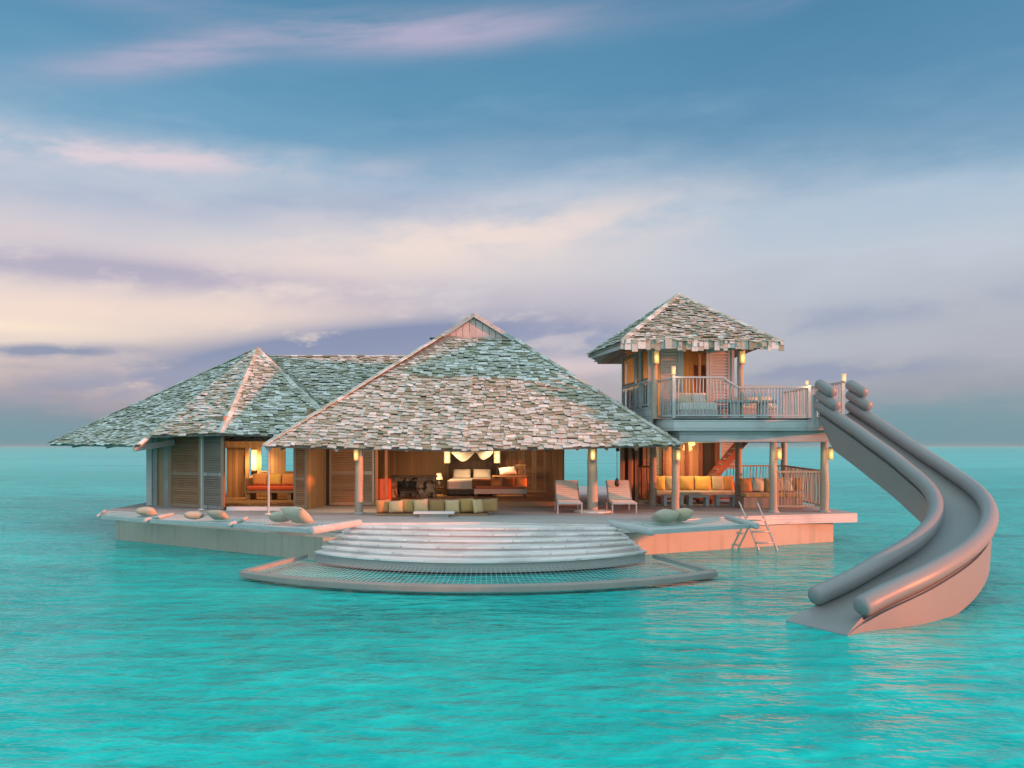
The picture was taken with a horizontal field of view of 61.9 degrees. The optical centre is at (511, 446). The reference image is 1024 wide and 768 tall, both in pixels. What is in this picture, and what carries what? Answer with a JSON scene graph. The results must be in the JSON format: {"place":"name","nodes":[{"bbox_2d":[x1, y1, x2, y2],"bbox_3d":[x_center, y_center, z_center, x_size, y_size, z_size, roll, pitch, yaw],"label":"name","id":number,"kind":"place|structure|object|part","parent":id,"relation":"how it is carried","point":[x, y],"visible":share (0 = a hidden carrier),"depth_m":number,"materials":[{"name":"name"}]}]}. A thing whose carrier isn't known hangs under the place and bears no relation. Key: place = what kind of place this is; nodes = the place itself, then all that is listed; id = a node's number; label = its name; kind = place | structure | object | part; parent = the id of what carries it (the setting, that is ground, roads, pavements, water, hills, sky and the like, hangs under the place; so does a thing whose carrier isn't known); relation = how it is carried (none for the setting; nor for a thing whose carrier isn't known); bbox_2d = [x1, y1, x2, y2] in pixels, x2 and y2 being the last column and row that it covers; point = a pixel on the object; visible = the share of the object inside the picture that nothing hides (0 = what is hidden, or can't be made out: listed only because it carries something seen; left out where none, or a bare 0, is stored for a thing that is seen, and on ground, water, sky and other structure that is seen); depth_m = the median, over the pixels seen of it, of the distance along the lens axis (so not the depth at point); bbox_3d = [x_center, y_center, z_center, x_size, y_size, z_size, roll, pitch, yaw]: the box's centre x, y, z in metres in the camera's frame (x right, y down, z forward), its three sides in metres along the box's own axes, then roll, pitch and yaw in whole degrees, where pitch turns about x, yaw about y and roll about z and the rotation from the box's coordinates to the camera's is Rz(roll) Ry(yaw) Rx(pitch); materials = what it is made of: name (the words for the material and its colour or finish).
{"place":"outdoors","nodes":[
{"label":"outdoors","id":0,"kind":"place"},
{"bbox_2d":[378,478,391,499],"bbox_3d":[-4.725,1.589,31.445,0.510,0.818,0.510,0,0,0],"label":"orange cabinet","id":1,"kind":"object","parent":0,"point":[381,488],"visible":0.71,"depth_m":31.22,"materials":[{"name":"paint"}]},
{"bbox_3d":[-4.725,1.590,31.219,0.350,0.700,0.057,0,0,0],"label":"door","id":2,"kind":"part","parent":1,"relation":"part of","materials":[{"name":"paint"}]},
{"bbox_2d":[399,483,405,488],"bbox_3d":[-4.300,1.544,33.525,0.264,0.228,0.150,0,0,0],"label":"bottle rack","id":3,"kind":"object","parent":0,"point":[402,485],"visible":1,"depth_m":33.45,"materials":[{"name":"black metal"}]},
{"bbox_2d":[408,483,414,488],"bbox_3d":[-3.950,1.544,33.525,0.264,0.228,0.150,0,0,0],"label":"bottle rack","id":4,"kind":"object","parent":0,"point":[411,485],"visible":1,"depth_m":33.46,"materials":[{"name":"black metal"}]},
{"bbox_2d":[436,473,442,486],"bbox_3d":[-3.050,1.400,35.600,0.340,0.560,0.340,0,0,0],"label":"table lamp","id":5,"kind":"object","parent":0,"point":[439,478],"visible":0.94,"depth_m":35.51,"materials":[{"name":"white fabric"}]},
{"bbox_2d":[0,446,1023,767],"bbox_3d":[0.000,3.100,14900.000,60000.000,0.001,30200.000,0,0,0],"label":"water","id":6,"kind":"structure","parent":0,"point":[114,652],"depth_m":12.53,"materials":[{"name":"teal liquid"}]},
{"bbox_2d":[102,486,856,572],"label":"villa platform","id":7,"kind":"structure","parent":6,"relation":"on","point":[530,531],"depth_m":24.39,"materials":[{"name":"grey wood"}]},
{"bbox_2d":[97,509,162,522],"bbox_3d":[-12.046,2.173,26.852,4.451,0.144,1.670,0,0,33],"label":"lounging net","id":8,"kind":"object","parent":7,"relation":"attached to","point":[120,517],"visible":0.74,"depth_m":26.39,"materials":[{"name":"fabric"}]},
{"bbox_2d":[133,508,157,515],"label":"net cushion","id":9,"kind":"object","parent":8,"relation":"on","point":[145,511],"visible":1,"depth_m":26.19,"materials":[{"name":"beige fabric"}]},
{"bbox_2d":[143,513,239,527],"bbox_3d":[-9.332,2.167,25.187,4.292,0.156,1.946,0,0,28],"label":"lounging net","id":10,"kind":"object","parent":7,"relation":"on","point":[170,519],"visible":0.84,"depth_m":24.84,"materials":[{"name":"fabric"}]},
{"bbox_2d":[183,511,204,519],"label":"net cushion","id":11,"kind":"object","parent":10,"relation":"on","point":[194,515],"visible":1,"depth_m":24.94,"materials":[{"name":"beige fabric"}]},
{"bbox_2d":[205,510,228,519],"bbox_3d":[-8.620,2.011,25.001,0.580,0.298,0.383,0,0,14],"label":"net cushion","id":12,"kind":"object","parent":10,"relation":"on","point":[217,514],"visible":1,"depth_m":24.87,"materials":[{"name":"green fabric"}]},
{"bbox_2d":[198,436,204,509],"bbox_3d":[-10.530,0.849,28.950,0.240,2.598,0.234,0,0,0],"label":"rain pole","id":13,"kind":"object","parent":7,"relation":"on","point":[201,474],"visible":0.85,"depth_m":28.92,"materials":[{"name":"white metal"}]},
{"bbox_2d":[46,347,406,509],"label":"bath pavilion","id":14,"kind":"structure","parent":7,"relation":"on","point":[239,406],"depth_m":30.79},
{"bbox_2d":[158,437,163,505],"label":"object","id":15,"kind":"structure","parent":14,"relation":"in","point":[161,449],"depth_m":30.87,"materials":[{"name":"wood"}]},
{"bbox_2d":[227,448,244,496],"bbox_3d":[-11.200,1.090,34.775,0.840,2.020,0.050,0,0,0],"label":"door","id":16,"kind":"structure","parent":14,"relation":"in","point":[235,456],"depth_m":34.75,"materials":[{"name":"brown wood"}]},
{"bbox_2d":[251,450,256,470],"bbox_3d":[-10.480,0.575,34.700,0.260,0.850,0.253,0,0,0],"label":"niche lantern","id":17,"kind":"object","parent":14,"relation":"attached to","point":[253,460],"visible":1,"depth_m":34.60,"materials":[{"name":"beige glass"}]},
{"bbox_2d":[260,445,266,471],"bbox_3d":[-9.990,0.500,34.483,0.380,1.100,0.027,0,0,0],"label":"window frame","id":18,"kind":"structure","parent":14,"relation":"in","point":[260,445],"depth_m":34.47,"materials":[{"name":"brown wood"}]},
{"bbox_2d":[284,448,292,471],"bbox_3d":[-8.825,0.500,34.483,0.750,1.100,0.027,0,0,0],"label":"window frame","id":19,"kind":"structure","parent":14,"relation":"in","point":[285,448],"depth_m":34.47,"materials":[{"name":"brown wood"}]},
{"bbox_2d":[244,478,292,499],"bbox_3d":[-9.160,1.660,33.340,2.320,0.820,0.920,0,0,0],"label":"orange sofa","id":20,"kind":"object","parent":7,"relation":"on","point":[251,490],"visible":0.59,"depth_m":32.90,"materials":[{"name":"orange fabric"}]},
{"bbox_2d":[253,473,266,484],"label":"sofa cushion","id":21,"kind":"object","parent":20,"relation":"on","point":[259,479],"visible":0.97,"depth_m":33.42,"materials":[{"name":"orange fabric"}]},
{"bbox_2d":[270,474,281,485],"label":"sofa cushion","id":22,"kind":"object","parent":20,"relation":"on","point":[275,479],"visible":0.87,"depth_m":33.42,"materials":[{"name":"yellow fabric"}]},
{"bbox_2d":[282,473,292,484],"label":"sofa cushion","id":23,"kind":"object","parent":20,"relation":"on","point":[287,479],"visible":0.73,"depth_m":33.41,"materials":[{"name":"orange fabric"}]},
{"bbox_2d":[265,448,271,514],"bbox_3d":[-7.700,1.064,27.000,0.280,2.168,0.273,0,0,0],"label":"rain pole","id":24,"kind":"object","parent":7,"relation":"on","point":[268,480],"visible":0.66,"depth_m":26.99,"materials":[{"name":"white metal"}]},
{"bbox_2d":[228,516,361,534],"bbox_3d":[-6.498,2.150,23.634,4.278,0.220,2.425,0,0,23],"label":"lounging net","id":25,"kind":"object","parent":7,"relation":"on","point":[322,527],"visible":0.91,"depth_m":23.18,"materials":[{"name":"fabric"}]},
{"bbox_2d":[269,511,289,521],"bbox_3d":[-6.550,1.998,24.200,0.700,0.323,0.485,0,0,-17],"label":"net cushion","id":26,"kind":"object","parent":25,"relation":"on","point":[278,516],"visible":0.7,"depth_m":24.00,"materials":[{"name":"beige fabric"}]},
{"bbox_2d":[280,507,313,523],"bbox_3d":[-5.977,1.918,23.755,0.850,0.484,0.539,0,0,32],"label":"net cushion","id":27,"kind":"object","parent":25,"relation":"on","point":[298,515],"visible":1,"depth_m":23.57,"materials":[{"name":"beige fabric"}]},
{"bbox_2d":[389,475,437,496],"bbox_3d":[-3.865,1.579,33.575,1.830,0.838,0.750,0,0,0],"label":"bar counter","id":28,"kind":"object","parent":7,"relation":"on","point":[425,485],"visible":0.98,"depth_m":33.30,"materials":[{"name":"brown stone"}]},
{"bbox_2d":[376,504,487,515],"bbox_3d":[-2.475,1.938,26.700,3.450,0.415,0.700,0,0,0],"label":"bench","id":29,"kind":"object","parent":7,"relation":"on","point":[412,514],"visible":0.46,"depth_m":26.35,"materials":[{"name":"wood"}]},
{"bbox_2d":[376,499,389,512],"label":"seat cushion","id":30,"kind":"object","parent":29,"relation":"on","point":[382,506],"visible":1,"depth_m":26.64,"materials":[{"name":"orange fabric"}]},
{"bbox_2d":[389,500,402,512],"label":"seat cushion","id":31,"kind":"object","parent":29,"relation":"on","point":[395,506],"visible":1,"depth_m":26.54,"materials":[{"name":"fabric"}]},
{"bbox_2d":[401,499,415,512],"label":"seat cushion","id":32,"kind":"object","parent":29,"relation":"on","point":[408,506],"visible":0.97,"depth_m":26.65,"materials":[{"name":"yellow fabric"}]},
{"bbox_2d":[413,499,427,510],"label":"seat cushion","id":33,"kind":"object","parent":29,"relation":"on","point":[420,504],"visible":0.86,"depth_m":26.54,"materials":[{"name":"fabric"}]},
{"bbox_2d":[428,499,446,510],"bbox_3d":[-2.340,1.874,26.716,0.583,0.427,0.198,0,0,0],"label":"cushion","id":34,"kind":"object","parent":29,"relation":"on","point":[436,505],"visible":0.84,"depth_m":26.65,"materials":[{"name":"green fabric"}]},
{"bbox_2d":[445,499,459,512],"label":"seat cushion","id":35,"kind":"object","parent":29,"relation":"on","point":[451,505],"visible":0.88,"depth_m":26.54,"materials":[{"name":"fabric"}]},
{"bbox_2d":[459,498,473,512],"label":"seat cushion","id":36,"kind":"object","parent":29,"relation":"on","point":[466,505],"visible":0.95,"depth_m":26.65,"materials":[{"name":"yellow fabric"}]},
{"bbox_2d":[472,499,482,513],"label":"seat cushion","id":37,"kind":"object","parent":29,"relation":"on","point":[477,505],"visible":1,"depth_m":26.49,"materials":[{"name":"fabric"}]},
{"bbox_2d":[482,498,497,512],"bbox_3d":[-0.720,1.854,26.721,0.609,0.469,0.198,0,0,9],"label":"seat cushion","id":38,"kind":"object","parent":29,"relation":"on","point":[490,505],"visible":1,"depth_m":26.64,"materials":[{"name":"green fabric"}]},
{"bbox_2d":[413,511,454,516],"bbox_3d":[-2.365,2.065,25.950,1.230,0.170,0.400,0,0,0],"label":"table","id":39,"kind":"object","parent":7,"relation":"on","point":[433,513],"visible":1,"depth_m":25.82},
{"bbox_2d":[443,452,450,494],"bbox_3d":[-2.660,1.058,35.000,0.320,1.879,0.320,0,0,0],"label":"floor lamp","id":40,"kind":"object","parent":7,"relation":"on","point":[447,458],"visible":0.71,"depth_m":34.89,"materials":[{"name":"beige fabric"}]},
{"bbox_2d":[447,451,496,495],"bbox_3d":[-1.680,0.250,35.840,2.040,3.500,3.160,0,0,0],"label":"bed","id":41,"kind":"object","parent":7,"relation":"on","point":[461,485],"depth_m":35.17,"materials":[{"name":"white fabric"}]},
{"bbox_2d":[453,469,470,477],"bbox_3d":[-2.150,1.166,36.546,0.780,0.384,0.259,0,0,0],"label":"bed pillow","id":42,"kind":"object","parent":41,"relation":"on","point":[461,473],"visible":1,"depth_m":36.47,"materials":[{"name":"white fabric"}]},
{"bbox_2d":[473,469,490,477],"bbox_3d":[-1.280,1.166,36.546,0.780,0.384,0.259,0,0,0],"label":"bed pillow","id":43,"kind":"object","parent":41,"relation":"on","point":[481,473],"visible":1,"depth_m":36.47,"materials":[{"name":"white fabric"}]},
{"bbox_2d":[261,313,683,513],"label":"pavilion","id":44,"kind":"structure","parent":7,"relation":"on","point":[457,388],"depth_m":28.43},
{"bbox_2d":[353,450,358,459],"bbox_3d":[-4.900,0.246,26.830,0.168,0.397,0.168,0,0,0],"label":"post lantern","id":45,"kind":"object","parent":44,"relation":"attached to","point":[356,454],"visible":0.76,"depth_m":26.77,"materials":[{"name":"yellow glass"}]},
{"bbox_2d":[522,450,533,491],"bbox_3d":[0.715,1.000,37.575,0.530,2.000,0.050,0,0,0],"label":"door","id":46,"kind":"structure","parent":44,"relation":"in","point":[527,455],"depth_m":37.55,"materials":[{"name":"brown wood"}]},
{"bbox_2d":[534,450,545,491],"bbox_3d":[1.240,1.000,37.575,0.520,2.000,0.050,0,0,0],"label":"door","id":47,"kind":"structure","parent":44,"relation":"in","point":[539,455],"depth_m":37.55,"materials":[{"name":"brown wood"}]},
{"bbox_2d":[590,449,594,459],"bbox_3d":[2.620,0.246,27.700,0.168,0.397,0.168,0,0,0],"label":"post lantern","id":48,"kind":"object","parent":44,"relation":"attached to","point":[592,454],"visible":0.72,"depth_m":27.64,"materials":[{"name":"yellow glass"}]},
{"bbox_2d":[615,478,618,486],"bbox_3d":[3.520,0.275,28.600,0.170,2.150,0.166,0,0,0],"label":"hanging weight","id":49,"kind":"object","parent":44,"relation":"hanging from","point":[616,482],"visible":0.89,"depth_m":28.55,"materials":[{"name":"black metal"}]},
{"bbox_2d":[676,448,680,460],"bbox_3d":[5.360,0.267,27.520,0.168,0.397,0.168,0,0,0],"label":"post lantern","id":50,"kind":"object","parent":44,"relation":"attached to","point":[678,454],"visible":1,"depth_m":27.45,"materials":[{"name":"yellow glass"}]},
{"bbox_2d":[239,554,717,591],"bbox_3d":[-0.780,2.955,20.221,11.093,0.150,5.102,0,0,0],"label":"lagoon net","id":51,"kind":"object","parent":7,"relation":"attached to","point":[702,572],"visible":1,"depth_m":18.58,"materials":[{"name":"fabric"}]},
{"bbox_2d":[494,451,500,494],"bbox_3d":[-0.620,1.042,35.200,0.320,1.909,0.320,0,0,0],"label":"floor lamp","id":52,"kind":"object","parent":7,"relation":"on","point":[496,456],"visible":0.63,"depth_m":35.09,"materials":[{"name":"beige fabric"}]},
{"bbox_2d":[474,486,526,496],"bbox_3d":[-0.460,1.800,33.875,2.080,0.400,0.550,0,0,0],"label":"bench","id":53,"kind":"object","parent":7,"relation":"on","point":[500,490],"visible":1,"depth_m":33.60,"materials":[{"name":"brown wood"}]},
{"bbox_2d":[490,478,501,486],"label":"daybed cushion","id":54,"kind":"object","parent":53,"relation":"on","point":[496,481],"visible":1,"depth_m":33.89,"materials":[{"name":"orange fabric"}]},
{"bbox_2d":[503,478,515,486],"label":"daybed cushion","id":55,"kind":"object","parent":53,"relation":"on","point":[509,481],"visible":1,"depth_m":33.89,"materials":[{"name":"brown fabric"}]},
{"bbox_2d":[515,478,526,485],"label":"daybed cushion","id":56,"kind":"object","parent":53,"relation":"on","point":[520,481],"visible":1,"depth_m":33.89,"materials":[{"name":"orange fabric"}]},
{"bbox_2d":[492,475,526,494],"bbox_3d":[-0.100,1.600,35.225,1.440,0.800,0.550,0,0,0],"label":"writing desk","id":57,"kind":"object","parent":7,"relation":"on","point":[493,476],"visible":0.66,"depth_m":34.97,"materials":[{"name":"brown wood"}]},
{"bbox_2d":[499,466,516,474],"bbox_3d":[-0.180,1.007,35.197,0.741,0.382,0.269,0,0,-8],"label":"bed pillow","id":58,"kind":"object","parent":57,"relation":"on","point":[507,470],"visible":1,"depth_m":35.11,"materials":[{"name":"white fabric"}]},
{"bbox_2d":[515,464,525,477],"bbox_3d":[0.350,1.380,35.875,0.460,1.240,0.450,0,0,0],"label":"desk chair","id":59,"kind":"object","parent":7,"relation":"on","point":[518,466],"visible":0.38,"depth_m":36.05,"materials":[{"name":"brown wood"}]},
{"bbox_2d":[554,480,582,513],"bbox_3d":[1.840,1.650,28.110,0.820,1.001,1.980,0,0,0],"label":"sun lounger","id":60,"kind":"object","parent":7,"relation":"on","point":[566,490],"visible":1,"depth_m":28.52,"materials":[{"name":"fabric"}]},
{"bbox_2d":[605,480,636,513],"bbox_3d":[3.580,1.650,28.110,0.820,1.001,1.980,0,0,0],"label":"sun lounger","id":61,"kind":"object","parent":7,"relation":"on","point":[621,492],"visible":1,"depth_m":28.52,"materials":[{"name":"fabric"}]},
{"bbox_2d":[661,494,683,505],"bbox_3d":[5.850,1.960,31.100,0.720,0.380,0.560,0,0,0],"label":"side table","id":62,"kind":"object","parent":7,"relation":"on","point":[664,499],"visible":0.89,"depth_m":30.85,"materials":[{"name":"grey wood"}]},
{"bbox_2d":[607,515,759,535],"bbox_3d":[4.978,2.150,23.619,4.880,0.198,2.633,0,0,-28],"label":"lounging net","id":63,"kind":"object","parent":7,"relation":"on","point":[704,525],"visible":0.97,"depth_m":23.17,"materials":[{"name":"fabric"}]},
{"bbox_2d":[651,509,679,522],"bbox_3d":[4.300,1.956,23.900,0.720,0.407,0.541,0,0,-6],"label":"net cushion","id":64,"kind":"object","parent":63,"relation":"on","point":[665,516],"visible":1,"depth_m":23.69,"materials":[{"name":"green fabric"}]},
{"bbox_2d":[675,508,694,521],"bbox_3d":[4.848,1.956,24.354,0.600,0.407,0.463,0,0,-29],"label":"net cushion","id":65,"kind":"object","parent":63,"relation":"on","point":[686,514],"visible":0.83,"depth_m":24.18,"materials":[{"name":"green fabric"}]},
{"bbox_2d":[657,481,734,503],"bbox_3d":[6.950,1.750,32.285,3.200,0.800,1.130,0,0,0],"label":"corner sofa","id":66,"kind":"object","parent":7,"relation":"on","point":[710,493],"visible":0.34,"depth_m":31.75,"materials":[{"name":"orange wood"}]},
{"bbox_2d":[657,476,665,489],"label":"sofa cushion","id":67,"kind":"object","parent":66,"relation":"on","point":[660,482],"visible":0.73,"depth_m":32.41,"materials":[{"name":"yellow fabric"}]},
{"bbox_2d":[665,476,671,489],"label":"sofa cushion","id":68,"kind":"object","parent":66,"relation":"on","point":[668,482],"visible":0.74,"depth_m":32.42,"materials":[{"name":"beige fabric"}]},
{"bbox_2d":[679,476,693,489],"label":"sofa cushion","id":69,"kind":"object","parent":66,"relation":"on","point":[686,482],"visible":0.88,"depth_m":32.42,"materials":[{"name":"yellow fabric"}]},
{"bbox_2d":[694,476,711,489],"bbox_3d":[7.280,1.402,32.497,0.662,0.552,0.253,0,0,0],"label":"sofa cushion","id":70,"kind":"object","parent":66,"relation":"on","point":[702,482],"visible":1,"depth_m":32.42,"materials":[{"name":"yellow fabric"}]},
{"bbox_2d":[711,476,724,489],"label":"sofa cushion","id":71,"kind":"object","parent":66,"relation":"on","point":[717,482],"visible":1,"depth_m":32.42,"materials":[{"name":"beige fabric"}]},
{"bbox_2d":[723,476,733,489],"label":"sofa cushion","id":72,"kind":"object","parent":66,"relation":"on","point":[728,482],"visible":1,"depth_m":32.42,"materials":[{"name":"orange fabric"}]},
{"bbox_2d":[686,495,708,505],"bbox_3d":[6.750,1.960,31.000,0.720,0.380,0.560,0,0,0],"label":"side table","id":73,"kind":"object","parent":7,"relation":"on","point":[689,500],"visible":1,"depth_m":30.75,"materials":[{"name":"grey wood"}]},
{"bbox_2d":[586,293,844,512],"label":"tower pavilion","id":74,"kind":"structure","parent":7,"relation":"on","point":[698,345],"depth_m":28.23,"materials":[{"name":"grey wood"}]},
{"bbox_2d":[624,353,633,386],"bbox_3d":[4.307,-2.760,31.059,0.050,1.120,1.675,0,0,-6],"label":"window frame","id":75,"kind":"structure","parent":74,"relation":"in","point":[632,355],"depth_m":31.82,"materials":[{"name":"brown wood"}]},
{"bbox_2d":[637,351,638,382],"bbox_3d":[4.443,-2.760,29.801,0.050,1.120,0.484,0,0,-6],"label":"window frame","id":76,"kind":"structure","parent":74,"relation":"in","point":[638,351],"depth_m":29.97,"materials":[{"name":"brown wood"}]},
{"bbox_2d":[641,349,647,381],"bbox_3d":[4.539,-2.760,28.913,0.050,1.120,1.005,0,0,-6],"label":"window frame","id":77,"kind":"structure","parent":74,"relation":"in","point":[643,350],"depth_m":29.34,"materials":[{"name":"brown wood"}]},
{"bbox_2d":[654,350,658,363],"bbox_3d":[4.720,-2.918,27.870,0.190,0.467,0.190,0,0,0],"label":"post lantern","id":78,"kind":"object","parent":74,"relation":"attached to","point":[656,357],"visible":0.77,"depth_m":27.80,"materials":[{"name":"yellow glass"}]},
{"bbox_2d":[671,366,675,374],"bbox_3d":[5.200,-2.426,27.450,0.140,0.287,0.136,0,0,0],"label":"railing lamp","id":79,"kind":"object","parent":74,"relation":"on","point":[673,370],"visible":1,"depth_m":27.40,"materials":[{"name":"yellow"}]},
{"bbox_2d":[675,402,717,417],"bbox_3d":[6.050,-1.160,28.000,1.260,0.520,0.800,0,0,0],"label":"balcony daybed","id":80,"kind":"object","parent":74,"relation":"on","point":[691,408],"visible":0.72,"depth_m":27.60,"materials":[{"name":"white fabric"}]},
{"bbox_2d":[676,393,691,402],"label":"balcony cushion","id":81,"kind":"object","parent":80,"relation":"on","point":[680,397],"visible":0.63,"depth_m":28.09,"materials":[{"name":"beige fabric"}]},
{"bbox_2d":[691,393,705,401],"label":"balcony cushion","id":82,"kind":"object","parent":80,"relation":"on","point":[701,395],"visible":0.64,"depth_m":28.09,"materials":[{"name":"white fabric"}]},
{"bbox_2d":[694,365,705,417],"bbox_3d":[6.850,-1.885,30.030,0.900,1.930,0.060,0,0,0],"label":"inner door","id":83,"kind":"structure","parent":74,"relation":"in","point":[703,367],"depth_m":30.00,"materials":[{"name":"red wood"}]},
{"bbox_2d":[739,350,744,363],"bbox_3d":[7.520,-2.918,27.850,0.190,0.467,0.190,0,0,0],"label":"post lantern","id":84,"kind":"object","parent":74,"relation":"attached to","point":[742,356],"visible":1,"depth_m":27.78,"materials":[{"name":"yellow glass"}]},
{"bbox_2d":[714,400,776,417],"bbox_3d":[7.635,-1.200,28.000,1.970,0.600,0.560,0,0,0],"label":"picnic table","id":85,"kind":"object","parent":74,"relation":"on","point":[735,401],"visible":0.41,"depth_m":27.80,"materials":[{"name":"grey wood"}]},
{"bbox_2d":[743,406,777,417],"bbox_3d":[8.150,-1.130,28.940,1.600,0.460,0.520,0,0,0],"label":"balcony bench","id":86,"kind":"object","parent":74,"relation":"on","point":[772,409],"visible":0.32,"depth_m":28.70,"materials":[{"name":"brown wood"}]},
{"bbox_2d":[744,397,757,405],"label":"bench cushion","id":87,"kind":"object","parent":86,"relation":"on","point":[756,398],"visible":0.45,"depth_m":29.00,"materials":[{"name":"beige fabric"}]},
{"bbox_2d":[759,397,771,405],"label":"bench cushion","id":88,"kind":"object","parent":86,"relation":"on","point":[766,399],"visible":0.28,"depth_m":29.01,"materials":[{"name":"beige fabric"}]},
{"bbox_2d":[776,447,781,459],"bbox_3d":[8.620,0.227,27.530,0.168,0.397,0.168,0,0,0],"label":"post lantern","id":89,"kind":"object","parent":74,"relation":"attached to","point":[779,453],"visible":1,"depth_m":27.47,"materials":[{"name":"yellow glass"}]},
{"bbox_2d":[828,447,832,458],"bbox_3d":[10.320,0.227,27.630,0.168,0.397,0.168,0,0,0],"label":"post lantern","id":90,"kind":"object","parent":74,"relation":"attached to","point":[830,452],"visible":0.84,"depth_m":27.56,"materials":[{"name":"yellow glass"}]},
{"bbox_2d":[841,374,845,381],"bbox_3d":[10.850,-2.236,27.900,0.150,0.267,0.146,0,0,0],"label":"railing lamp","id":91,"kind":"object","parent":74,"relation":"attached to","point":[843,376],"visible":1,"depth_m":27.84,"materials":[{"name":"yellow glass"}]},
{"bbox_2d":[713,494,735,505],"bbox_3d":[7.750,1.960,31.100,0.720,0.380,0.560,0,0,0],"label":"side table","id":92,"kind":"object","parent":7,"relation":"on","point":[716,499],"visible":0.83,"depth_m":30.85,"materials":[{"name":"grey wood"}]},
{"bbox_2d":[738,501,777,549],"bbox_3d":[7.508,2.558,25.903,0.588,1.713,1.379,0,0,-24],"label":"swim ladder","id":93,"kind":"object","parent":7,"relation":"attached to","point":[768,529],"visible":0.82,"depth_m":25.89,"materials":[{"name":"metal"}]},
{"bbox_2d":[735,484,802,508],"bbox_3d":[8.975,1.748,29.840,2.050,0.797,1.160,0,0,0],"label":"wicker sofa","id":94,"kind":"object","parent":7,"relation":"on","point":[747,500],"visible":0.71,"depth_m":29.30,"materials":[{"name":"brown wicker"}]},
{"bbox_2d":[739,478,752,491],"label":"sofa cushion","id":95,"kind":"object","parent":94,"relation":"on","point":[745,484],"visible":1,"depth_m":29.91,"materials":[{"name":"orange fabric"}]},
{"bbox_2d":[752,477,764,491],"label":"sofa cushion","id":96,"kind":"object","parent":94,"relation":"on","point":[758,484],"visible":1,"depth_m":29.91,"materials":[{"name":"beige fabric"}]},
{"bbox_2d":[764,478,768,491],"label":"sofa cushion","id":97,"kind":"object","parent":94,"relation":"on","point":[766,481],"visible":0.41,"depth_m":29.90,"materials":[{"name":"yellow fabric"}]},
{"bbox_2d":[777,477,782,491],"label":"sofa cushion","id":98,"kind":"object","parent":94,"relation":"on","point":[779,484],"visible":0.41,"depth_m":29.89,"materials":[{"name":"orange fabric"}]},
{"bbox_2d":[780,478,792,491],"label":"sofa cushion","id":99,"kind":"object","parent":94,"relation":"on","point":[787,488],"visible":0.7,"depth_m":29.90,"materials":[{"name":"beige fabric"}]},
{"bbox_2d":[792,477,801,491],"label":"sofa cushion","id":100,"kind":"object","parent":94,"relation":"on","point":[795,485],"visible":0.59,"depth_m":29.89,"materials":[{"name":"green fabric"}]},
{"bbox_2d":[786,379,998,635],"bbox_3d":[8.988,0.834,19.946,4.191,5.792,13.736,0,0,21],"label":"water slide","id":101,"kind":"object","parent":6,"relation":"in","point":[934,565],"visible":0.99,"depth_m":17.26,"materials":[{"name":"grey plastic"}]},
{"bbox_2d":[0,0,1023,445],"label":"sky","id":102,"kind":"structure","parent":0,"point":[188,188],"materials":[{"name":"blue"}]}
]}

